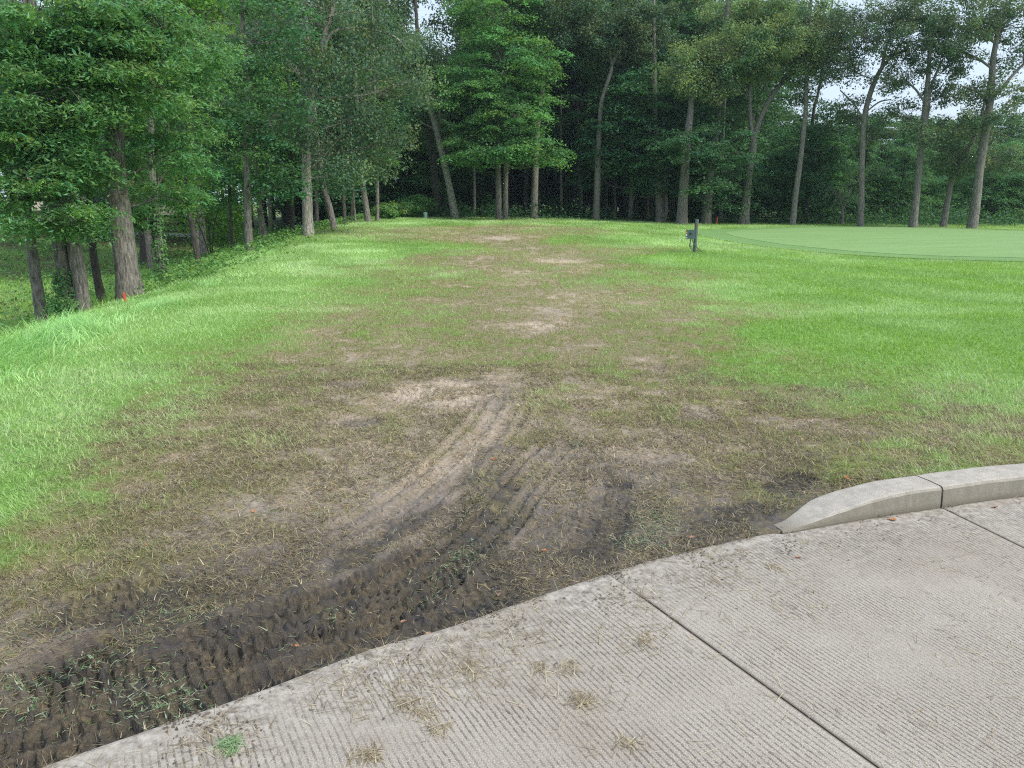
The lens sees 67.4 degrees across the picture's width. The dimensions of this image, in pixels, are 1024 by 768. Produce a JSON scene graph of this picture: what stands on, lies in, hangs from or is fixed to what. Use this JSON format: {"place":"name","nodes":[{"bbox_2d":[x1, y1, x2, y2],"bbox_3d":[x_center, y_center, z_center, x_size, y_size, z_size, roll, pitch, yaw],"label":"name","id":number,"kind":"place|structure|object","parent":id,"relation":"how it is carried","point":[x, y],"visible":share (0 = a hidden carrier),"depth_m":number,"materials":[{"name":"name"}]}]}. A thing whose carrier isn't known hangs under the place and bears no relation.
{"place":"outdoors","nodes":[
{"label":"outdoors","id":0,"kind":"place"},
{"bbox_2d":[0,425,704,742],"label":"torn grass","id":1,"kind":"structure","parent":0,"point":[135,703],"depth_m":2.77,"materials":[{"name":"plant"}]},
{"bbox_2d":[43,574,876,767],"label":"road","id":2,"kind":"structure","parent":0,"point":[673,687],"depth_m":2.47,"materials":[{"name":"concrete"}]},
{"bbox_2d":[208,731,243,757],"bbox_3d":[-0.850,1.076,2.308,0.121,0.024,0.123,0,14,0],"label":"grass clump","id":3,"kind":"object","parent":2,"relation":"on","point":[230,742],"visible":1,"depth_m":2.31,"materials":[{"name":"green plant"}]},
{"bbox_2d":[341,741,388,767],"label":"straw clump","id":4,"kind":"object","parent":2,"relation":"on","point":[362,752],"visible":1,"depth_m":2.27,"materials":[{"name":"beige plant"}]},
{"bbox_2d":[389,694,448,729],"bbox_3d":[-0.304,1.040,2.462,0.204,0.023,0.181,0,14,0],"label":"straw clump","id":5,"kind":"object","parent":2,"relation":"on","point":[411,707],"visible":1,"depth_m":2.47,"materials":[{"name":"beige plant"}]},
{"bbox_2d":[42,495,1023,767],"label":"loose straw","id":6,"kind":"object","parent":2,"relation":"on","point":[536,665],"visible":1,"depth_m":2.69,"materials":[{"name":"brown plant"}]},
{"bbox_2d":[117,504,1003,765],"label":"soil crumbs","id":7,"kind":"object","parent":2,"relation":"on","point":[218,713],"visible":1,"depth_m":2.93,"materials":[{"name":"brown soil"}]},
{"bbox_2d":[0,199,1023,767],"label":"ground","id":8,"kind":"structure","parent":0,"point":[258,669],"depth_m":4.48,"materials":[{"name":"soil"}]},
{"bbox_2d":[36,292,79,319],"bbox_3d":[-8.438,-1.416,14.336,0.813,0.597,0.592,0,14,0],"label":"shrub","id":9,"kind":"object","parent":8,"relation":"on","point":[52,306],"visible":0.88,"depth_m":14.25,"materials":[{"name":"green plant"}]},
{"bbox_2d":[0,0,150,324],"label":"walnut tree","id":10,"kind":"object","parent":8,"relation":"on","point":[14,13],"visible":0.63,"depth_m":12.92,"materials":[{"name":"green plant"}]},
{"bbox_2d":[0,0,173,311],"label":"walnut tree","id":11,"kind":"object","parent":8,"relation":"on","point":[70,278],"visible":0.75,"depth_m":13.12,"materials":[{"name":"green plant"}]},
{"bbox_2d":[44,88,173,303],"bbox_3d":[-8.935,-9.880,15.744,2.424,16.937,3.644,0,14,0],"label":"walnut tree","id":12,"kind":"object","parent":8,"relation":"on","point":[140,223],"visible":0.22,"depth_m":16.72,"materials":[{"name":"green plant"}]},
{"bbox_2d":[45,0,173,264],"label":"maple tree","id":13,"kind":"object","parent":8,"relation":"on","point":[143,254],"visible":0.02,"depth_m":40.03,"materials":[{"name":"green plant"}]},
{"bbox_2d":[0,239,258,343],"bbox_3d":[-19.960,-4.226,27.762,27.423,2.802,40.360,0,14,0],"label":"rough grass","id":14,"kind":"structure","parent":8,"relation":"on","point":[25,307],"depth_m":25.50,"materials":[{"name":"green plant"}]},
{"bbox_2d":[32,0,226,270],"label":"maple tree","id":15,"kind":"object","parent":8,"relation":"on","point":[148,238],"depth_m":32.72,"materials":[{"name":"green plant"}]},
{"bbox_2d":[42,0,253,300],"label":"walnut tree","id":16,"kind":"object","parent":8,"relation":"on","point":[168,65],"visible":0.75,"depth_m":14.84,"materials":[{"name":"green plant"}]},
{"bbox_2d":[0,231,336,417],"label":"tall grass","id":17,"kind":"structure","parent":8,"relation":"on","point":[69,329],"depth_m":9.39,"materials":[{"name":"green plant"}]},
{"bbox_2d":[0,213,353,330],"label":"ground cover","id":18,"kind":"object","parent":8,"relation":"on","point":[49,248],"visible":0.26,"depth_m":35.57,"materials":[{"name":"green plant"}]},
{"bbox_2d":[103,0,254,282],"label":"walnut tree","id":19,"kind":"object","parent":8,"relation":"on","point":[159,258],"visible":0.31,"depth_m":18.32,"materials":[{"name":"green plant"}]},
{"bbox_2d":[85,0,303,257],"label":"maple tree","id":20,"kind":"object","parent":8,"relation":"on","point":[202,245],"visible":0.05,"depth_m":30.94,"materials":[{"name":"green plant"}]},
{"bbox_2d":[137,6,270,265],"bbox_3d":[-8.320,-11.059,19.939,3.532,16.603,3.326,0,14,0],"label":"maple tree","id":21,"kind":"object","parent":8,"relation":"on","point":[233,110],"visible":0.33,"depth_m":21.01,"materials":[{"name":"green plant"}]},
{"bbox_2d":[132,156,275,255],"bbox_3d":[-11.405,-6.670,29.003,5.265,4.058,4.970,8,16,31],"label":"shrub","id":22,"kind":"object","parent":8,"relation":"on","point":[238,213],"visible":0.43,"depth_m":29.12,"materials":[{"name":"green plant"}]},
{"bbox_2d":[170,196,257,250],"bbox_3d":[-16.391,-9.022,42.979,5.003,3.637,3.731,5,14,20],"label":"shrub","id":23,"kind":"object","parent":8,"relation":"on","point":[218,239],"visible":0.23,"depth_m":42.69,"materials":[{"name":"green plant"}]},
{"bbox_2d":[166,30,277,249],"bbox_3d":[-9.656,-7.838,25.614,3.370,7.518,4.222,0,14,0],"label":"maple tree","id":24,"kind":"object","parent":8,"relation":"on","point":[229,198],"visible":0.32,"depth_m":26.15,"materials":[{"name":"green plant"}]},
{"bbox_2d":[101,212,374,296],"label":"weeds","id":25,"kind":"object","parent":8,"relation":"on","point":[279,235],"visible":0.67,"depth_m":20.66,"materials":[{"name":"green plant"}]},
{"bbox_2d":[164,0,333,250],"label":"maple tree","id":26,"kind":"object","parent":8,"relation":"on","point":[246,179],"visible":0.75,"depth_m":23.64,"materials":[{"name":"green plant"}]},
{"bbox_2d":[194,0,307,234],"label":"maple tree","id":27,"kind":"object","parent":8,"relation":"on","point":[222,14],"visible":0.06,"depth_m":38.31,"materials":[{"name":"green plant"}]},
{"bbox_2d":[203,1,325,240],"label":"maple tree","id":28,"kind":"object","parent":8,"relation":"on","point":[262,224],"visible":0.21,"depth_m":28.86,"materials":[{"name":"green plant"}]},
{"bbox_2d":[229,4,351,233],"bbox_3d":[-8.498,-10.021,29.526,4.309,9.099,3.756,0,14,0],"label":"maple tree","id":29,"kind":"object","parent":8,"relation":"on","point":[291,207],"visible":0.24,"depth_m":29.70,"materials":[{"name":"green plant"}]},
{"bbox_2d":[267,181,325,226],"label":"maple tree","id":30,"kind":"object","parent":8,"relation":"on","point":[284,210],"visible":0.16,"depth_m":55.97,"materials":[{"name":"green plant"}]},
{"bbox_2d":[216,0,382,219],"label":"maple tree","id":31,"kind":"object","parent":8,"relation":"on","point":[320,95],"visible":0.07,"depth_m":46.58,"materials":[{"name":"green plant"}]},
{"bbox_2d":[284,5,364,228],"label":"maple tree","id":32,"kind":"object","parent":8,"relation":"on","point":[330,211],"visible":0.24,"depth_m":31.97,"materials":[{"name":"green plant"}]},
{"bbox_2d":[209,0,450,235],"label":"elm tree","id":33,"kind":"object","parent":8,"relation":"on","point":[313,84],"visible":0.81,"depth_m":27.07,"materials":[{"name":"green plant"}]},
{"bbox_2d":[294,0,380,215],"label":"maple tree","id":34,"kind":"object","parent":8,"relation":"on","point":[335,46],"visible":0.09,"depth_m":49.85,"materials":[{"name":"green plant"}]},
{"bbox_2d":[297,102,391,214],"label":"maple tree","id":35,"kind":"object","parent":8,"relation":"on","point":[330,192],"visible":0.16,"depth_m":47.41,"materials":[{"name":"green plant"}]},
{"bbox_2d":[300,1,437,221],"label":"maple tree","id":36,"kind":"object","parent":8,"relation":"on","point":[365,203],"visible":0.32,"depth_m":37.46,"materials":[{"name":"green plant"}]},
{"bbox_2d":[311,0,427,199],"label":"oak tree","id":37,"kind":"object","parent":8,"relation":"on","point":[405,9],"visible":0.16,"depth_m":51.54,"materials":[{"name":"green plant"}]},
{"bbox_2d":[326,101,414,208],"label":"maple tree","id":38,"kind":"object","parent":8,"relation":"on","point":[392,180],"visible":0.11,"depth_m":49.95,"materials":[{"name":"green plant"}]},
{"bbox_2d":[330,1,415,220],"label":"maple tree","id":39,"kind":"object","parent":8,"relation":"on","point":[377,199],"visible":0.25,"depth_m":37.95,"materials":[{"name":"green plant"}]},
{"bbox_2d":[360,74,440,203],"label":"maple tree","id":40,"kind":"object","parent":8,"relation":"on","point":[406,189],"visible":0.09,"depth_m":50.41,"materials":[{"name":"green plant"}]},
{"bbox_2d":[374,200,426,216],"bbox_3d":[-6.431,-10.006,44.015,3.289,1.050,2.092,-9,16,-33],"label":"shrub","id":41,"kind":"object","parent":8,"relation":"on","point":[409,208],"visible":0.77,"depth_m":43.61,"materials":[{"name":"green plant"}]},
{"bbox_2d":[364,0,452,215],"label":"elm tree","id":42,"kind":"object","parent":8,"relation":"on","point":[431,140],"visible":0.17,"depth_m":46.87,"materials":[{"name":"green plant"}]},
{"bbox_2d":[363,29,463,217],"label":"elm tree","id":43,"kind":"object","parent":8,"relation":"on","point":[449,188],"visible":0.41,"depth_m":44.15,"materials":[{"name":"green plant"}]},
{"bbox_2d":[394,193,437,216],"bbox_3d":[-5.892,-10.486,45.317,2.984,1.525,2.172,-11,18,-39],"label":"shrub","id":44,"kind":"object","parent":8,"relation":"on","point":[428,203],"visible":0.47,"depth_m":45.18,"materials":[{"name":"green plant"}]},
{"bbox_2d":[367,86,469,212],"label":"maple tree","id":45,"kind":"object","parent":8,"relation":"on","point":[424,181],"visible":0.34,"depth_m":49.76,"materials":[{"name":"green plant"}]},
{"bbox_2d":[379,57,494,204],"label":"maple tree","id":46,"kind":"object","parent":8,"relation":"on","point":[453,121],"visible":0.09,"depth_m":51.88,"materials":[{"name":"green plant"}]},
{"bbox_2d":[426,135,485,216],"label":"maple tree","id":47,"kind":"object","parent":8,"relation":"on","point":[474,186],"visible":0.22,"depth_m":47.77,"materials":[{"name":"green plant"}]},
{"bbox_2d":[417,91,511,210],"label":"maple tree","id":48,"kind":"object","parent":8,"relation":"on","point":[465,182],"visible":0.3,"depth_m":51.18,"materials":[{"name":"green plant"}]},
{"bbox_2d":[443,6,531,213],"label":"maple tree","id":49,"kind":"object","parent":8,"relation":"on","point":[493,184],"visible":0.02,"depth_m":52.00,"materials":[{"name":"green plant"}]},
{"bbox_2d":[421,0,554,212],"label":"oak tree","id":50,"kind":"object","parent":8,"relation":"on","point":[442,23],"visible":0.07,"depth_m":55.93,"materials":[{"name":"green plant"}]},
{"bbox_2d":[457,158,522,213],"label":"maple tree","id":51,"kind":"object","parent":8,"relation":"on","point":[510,175],"visible":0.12,"depth_m":55.60,"materials":[{"name":"green plant"}]},
{"bbox_2d":[416,0,576,218],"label":"maple tree","id":52,"kind":"object","parent":8,"relation":"on","point":[473,86],"visible":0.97,"depth_m":41.79,"materials":[{"name":"green plant"}]},
{"bbox_2d":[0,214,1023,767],"bbox_3d":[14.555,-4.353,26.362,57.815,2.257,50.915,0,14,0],"label":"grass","id":53,"kind":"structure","parent":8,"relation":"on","point":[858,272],"depth_m":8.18,"materials":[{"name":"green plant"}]},
{"bbox_2d":[474,8,586,215],"bbox_3d":[0.889,-18.194,51.162,8.636,14.476,8.304,8,16,29],"label":"maple tree","id":54,"kind":"object","parent":8,"relation":"on","point":[525,177],"visible":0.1,"depth_m":50.32,"materials":[{"name":"green plant"}]},
{"bbox_2d":[512,162,558,209],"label":"maple tree","id":55,"kind":"object","parent":8,"relation":"on","point":[547,178],"visible":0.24,"depth_m":57.23,"materials":[{"name":"green plant"}]},
{"bbox_2d":[488,4,597,214],"bbox_3d":[1.712,-18.424,51.902,8.379,14.606,8.713,-8,16,-30],"label":"maple tree","id":56,"kind":"object","parent":8,"relation":"on","point":[569,131],"visible":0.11,"depth_m":50.98,"materials":[{"name":"green plant"}]},
{"bbox_2d":[529,96,587,214],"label":"maple tree","id":57,"kind":"object","parent":8,"relation":"on","point":[561,186],"visible":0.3,"depth_m":49.32,"materials":[{"name":"green plant"}]},
{"bbox_2d":[499,0,628,218],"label":"oak tree","id":58,"kind":"object","parent":8,"relation":"on","point":[561,38],"visible":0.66,"depth_m":43.06,"materials":[{"name":"green plant"}]},
{"bbox_2d":[541,97,595,213],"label":"maple tree","id":59,"kind":"object","parent":8,"relation":"on","point":[580,186],"visible":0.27,"depth_m":50.15,"materials":[{"name":"green plant"}]},
{"bbox_2d":[542,128,610,212],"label":"maple tree","id":60,"kind":"object","parent":8,"relation":"on","point":[570,187],"visible":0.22,"depth_m":54.59,"materials":[{"name":"green plant"}]},
{"bbox_2d":[517,0,639,215],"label":"maple tree","id":61,"kind":"object","parent":8,"relation":"on","point":[579,112],"visible":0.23,"depth_m":49.46,"materials":[{"name":"green plant"}]},
{"bbox_2d":[547,9,645,216],"bbox_3d":[6.235,-17.921,51.665,8.369,14.030,8.048,7,15,26],"label":"maple tree","id":62,"kind":"object","parent":8,"relation":"on","point":[603,192],"visible":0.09,"depth_m":50.72,"materials":[{"name":"green plant"}]},
{"bbox_2d":[549,0,686,219],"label":"oak tree","id":63,"kind":"object","parent":8,"relation":"on","point":[635,22],"visible":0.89,"depth_m":43.42,"materials":[{"name":"green plant"}]},
{"bbox_2d":[235,192,1023,244],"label":"undergrowth","id":64,"kind":"object","parent":8,"relation":"on","point":[928,219],"visible":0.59,"depth_m":46.97,"materials":[{"name":"green plant"}]},
{"bbox_2d":[554,0,704,217],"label":"maple tree","id":65,"kind":"object","parent":8,"relation":"on","point":[663,56],"visible":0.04,"depth_m":48.91,"materials":[{"name":"green plant"}]},
{"bbox_2d":[559,0,725,219],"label":"maple tree","id":66,"kind":"object","parent":8,"relation":"on","point":[636,88],"visible":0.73,"depth_m":44.78,"materials":[{"name":"green plant"}]},
{"bbox_2d":[609,0,707,222],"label":"maple tree","id":67,"kind":"object","parent":8,"relation":"on","point":[661,209],"visible":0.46,"depth_m":44.48,"materials":[{"name":"green plant"}]},
{"bbox_2d":[620,0,723,216],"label":"oak tree","id":68,"kind":"object","parent":8,"relation":"on","point":[691,11],"visible":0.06,"depth_m":50.51,"materials":[{"name":"green plant"}]},
{"bbox_2d":[630,0,727,133],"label":"maple tree","id":69,"kind":"object","parent":8,"relation":"on","point":[686,37],"visible":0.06,"depth_m":49.57,"materials":[{"name":"green plant"}]},
{"bbox_2d":[657,0,748,218],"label":"maple tree","id":70,"kind":"object","parent":8,"relation":"on","point":[690,37],"visible":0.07,"depth_m":50.33,"materials":[{"name":"green plant"}]},
{"bbox_2d":[649,20,760,223],"bbox_3d":[10.401,-14.048,42.298,5.910,10.945,3.521,0,14,0],"label":"oak tree","id":71,"kind":"object","parent":8,"relation":"on","point":[698,90],"visible":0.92,"depth_m":41.62,"materials":[{"name":"green plant"}]},
{"bbox_2d":[653,0,780,223],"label":"maple tree","id":72,"kind":"object","parent":8,"relation":"on","point":[713,152],"visible":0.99,"depth_m":42.73,"materials":[{"name":"green plant"}]},
{"bbox_2d":[662,0,788,218],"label":"maple tree","id":73,"kind":"object","parent":8,"relation":"on","point":[744,111],"visible":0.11,"depth_m":49.22,"materials":[{"name":"green plant"}]},
{"bbox_2d":[696,96,754,221],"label":"maple tree","id":74,"kind":"object","parent":8,"relation":"on","point":[721,173],"visible":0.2,"depth_m":48.05,"materials":[{"name":"green plant"}]},
{"bbox_2d":[694,119,766,218],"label":"maple tree","id":75,"kind":"object","parent":8,"relation":"on","point":[734,128],"visible":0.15,"depth_m":50.15,"materials":[{"name":"green plant"}]},
{"bbox_2d":[713,145,776,216],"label":"maple tree","id":76,"kind":"object","parent":8,"relation":"on","point":[755,177],"visible":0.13,"depth_m":51.02,"materials":[{"name":"green plant"}]},
{"bbox_2d":[705,0,816,204],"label":"maple tree","id":77,"kind":"object","parent":8,"relation":"on","point":[766,132],"visible":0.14,"depth_m":51.88,"materials":[{"name":"green plant"}]},
{"bbox_2d":[712,25,811,159],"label":"maple tree","id":78,"kind":"object","parent":8,"relation":"on","point":[771,118],"visible":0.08,"depth_m":54.59,"materials":[{"name":"green plant"}]},
{"bbox_2d":[695,0,847,224],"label":"oak tree","id":79,"kind":"object","parent":8,"relation":"on","point":[772,48],"visible":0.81,"depth_m":41.74,"materials":[{"name":"green plant"}]},
{"bbox_2d":[753,146,818,218],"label":"maple tree","id":80,"kind":"object","parent":8,"relation":"on","point":[784,204],"visible":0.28,"depth_m":49.84,"materials":[{"name":"green plant"}]},
{"bbox_2d":[752,0,862,224],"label":"oak tree","id":81,"kind":"object","parent":8,"relation":"on","point":[805,98],"visible":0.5,"depth_m":42.44,"materials":[{"name":"green plant"}]},
{"bbox_2d":[752,0,877,221],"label":"maple tree","id":82,"kind":"object","parent":8,"relation":"on","point":[821,155],"visible":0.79,"depth_m":45.88,"materials":[{"name":"green plant"}]},
{"bbox_2d":[782,131,858,221],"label":"maple tree","id":83,"kind":"object","parent":8,"relation":"on","point":[839,179],"visible":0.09,"depth_m":49.49,"materials":[{"name":"green plant"}]},
{"bbox_2d":[799,164,874,223],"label":"tree","id":84,"kind":"object","parent":8,"relation":"on","point":[844,203],"visible":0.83,"depth_m":45.46,"materials":[{"name":"green plant"}]},
{"bbox_2d":[826,133,885,220],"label":"maple tree","id":85,"kind":"object","parent":8,"relation":"on","point":[866,166],"visible":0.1,"depth_m":53.93,"materials":[{"name":"green plant"}]},
{"bbox_2d":[773,476,941,533],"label":"kerb","id":86,"kind":"structure","parent":8,"relation":"on","point":[886,497],"depth_m":4.02,"materials":[{"name":"concrete"}]},
{"bbox_2d":[698,226,1023,260],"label":"collar","id":87,"kind":"object","parent":8,"relation":"on","point":[719,234],"visible":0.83,"depth_m":25.20,"materials":[{"name":"green plant"}]},
{"bbox_2d":[726,227,1023,257],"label":"putting green","id":88,"kind":"object","parent":87,"relation":"on","point":[949,242],"visible":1,"depth_m":29.22,"materials":[{"name":"green plant"}]},
{"bbox_2d":[832,136,897,217],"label":"maple tree","id":89,"kind":"object","parent":8,"relation":"on","point":[882,172],"visible":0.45,"depth_m":50.54,"materials":[{"name":"green plant"}]},
{"bbox_2d":[801,0,947,225],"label":"oak tree","id":90,"kind":"object","parent":8,"relation":"on","point":[862,30],"visible":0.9,"depth_m":41.02,"materials":[{"name":"green plant"}]},
{"bbox_2d":[855,138,909,217],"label":"maple tree","id":91,"kind":"object","parent":8,"relation":"on","point":[886,159],"visible":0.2,"depth_m":56.02,"materials":[{"name":"green plant"}]},
{"bbox_2d":[866,146,934,220],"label":"maple tree","id":92,"kind":"object","parent":8,"relation":"on","point":[901,182],"visible":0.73,"depth_m":49.12,"materials":[{"name":"green plant"}]},
{"bbox_2d":[877,127,950,216],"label":"maple tree","id":93,"kind":"object","parent":8,"relation":"on","point":[896,165],"visible":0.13,"depth_m":55.35,"materials":[{"name":"green plant"}]},
{"bbox_2d":[888,148,953,220],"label":"maple tree","id":94,"kind":"object","parent":8,"relation":"on","point":[935,200],"visible":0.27,"depth_m":50.91,"materials":[{"name":"green plant"}]},
{"bbox_2d":[873,0,981,226],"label":"oak tree","id":95,"kind":"object","parent":8,"relation":"on","point":[923,122],"visible":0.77,"depth_m":40.33,"materials":[{"name":"green plant"}]},
{"bbox_2d":[924,155,972,219],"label":"maple tree","id":96,"kind":"object","parent":8,"relation":"on","point":[964,184],"visible":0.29,"depth_m":51.87,"materials":[{"name":"green plant"}]},
{"bbox_2d":[910,34,1023,226],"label":"oak tree","id":97,"kind":"object","parent":8,"relation":"on","point":[954,165],"visible":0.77,"depth_m":41.66,"materials":[{"name":"green plant"}]},
{"bbox_2d":[912,0,1023,228],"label":"oak tree","id":98,"kind":"object","parent":8,"relation":"on","point":[1006,13],"visible":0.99,"depth_m":39.13,"materials":[{"name":"green plant"}]},
{"bbox_2d":[916,463,1023,508],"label":"kerb","id":99,"kind":"structure","parent":8,"relation":"on","point":[974,485],"depth_m":4.22,"materials":[{"name":"concrete"}]},
{"bbox_2d":[958,140,1023,219],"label":"maple tree","id":100,"kind":"object","parent":8,"relation":"on","point":[996,193],"visible":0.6,"depth_m":49.64,"materials":[{"name":"green plant"}]},
{"bbox_2d":[978,113,1023,218],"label":"maple tree","id":101,"kind":"object","parent":8,"relation":"on","point":[1012,131],"visible":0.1,"depth_m":62.15,"materials":[{"name":"green plant"}]},
{"bbox_2d":[981,142,1023,222],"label":"maple tree","id":102,"kind":"object","parent":8,"relation":"on","point":[1018,200],"visible":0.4,"depth_m":49.74,"materials":[{"name":"green plant"}]},
{"bbox_2d":[0,0,1023,202],"label":"sky","id":103,"kind":"structure","parent":0,"point":[830,93],"materials":[{"name":"white"}]},
{"bbox_2d":[611,508,1023,767],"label":"road","id":104,"kind":"structure","parent":0,"point":[824,655],"depth_m":2.97,"materials":[{"name":"concrete"}]},
{"bbox_2d":[945,497,1023,547],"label":"road","id":105,"kind":"structure","parent":0,"point":[1007,516],"depth_m":4.00,"materials":[{"name":"concrete"}]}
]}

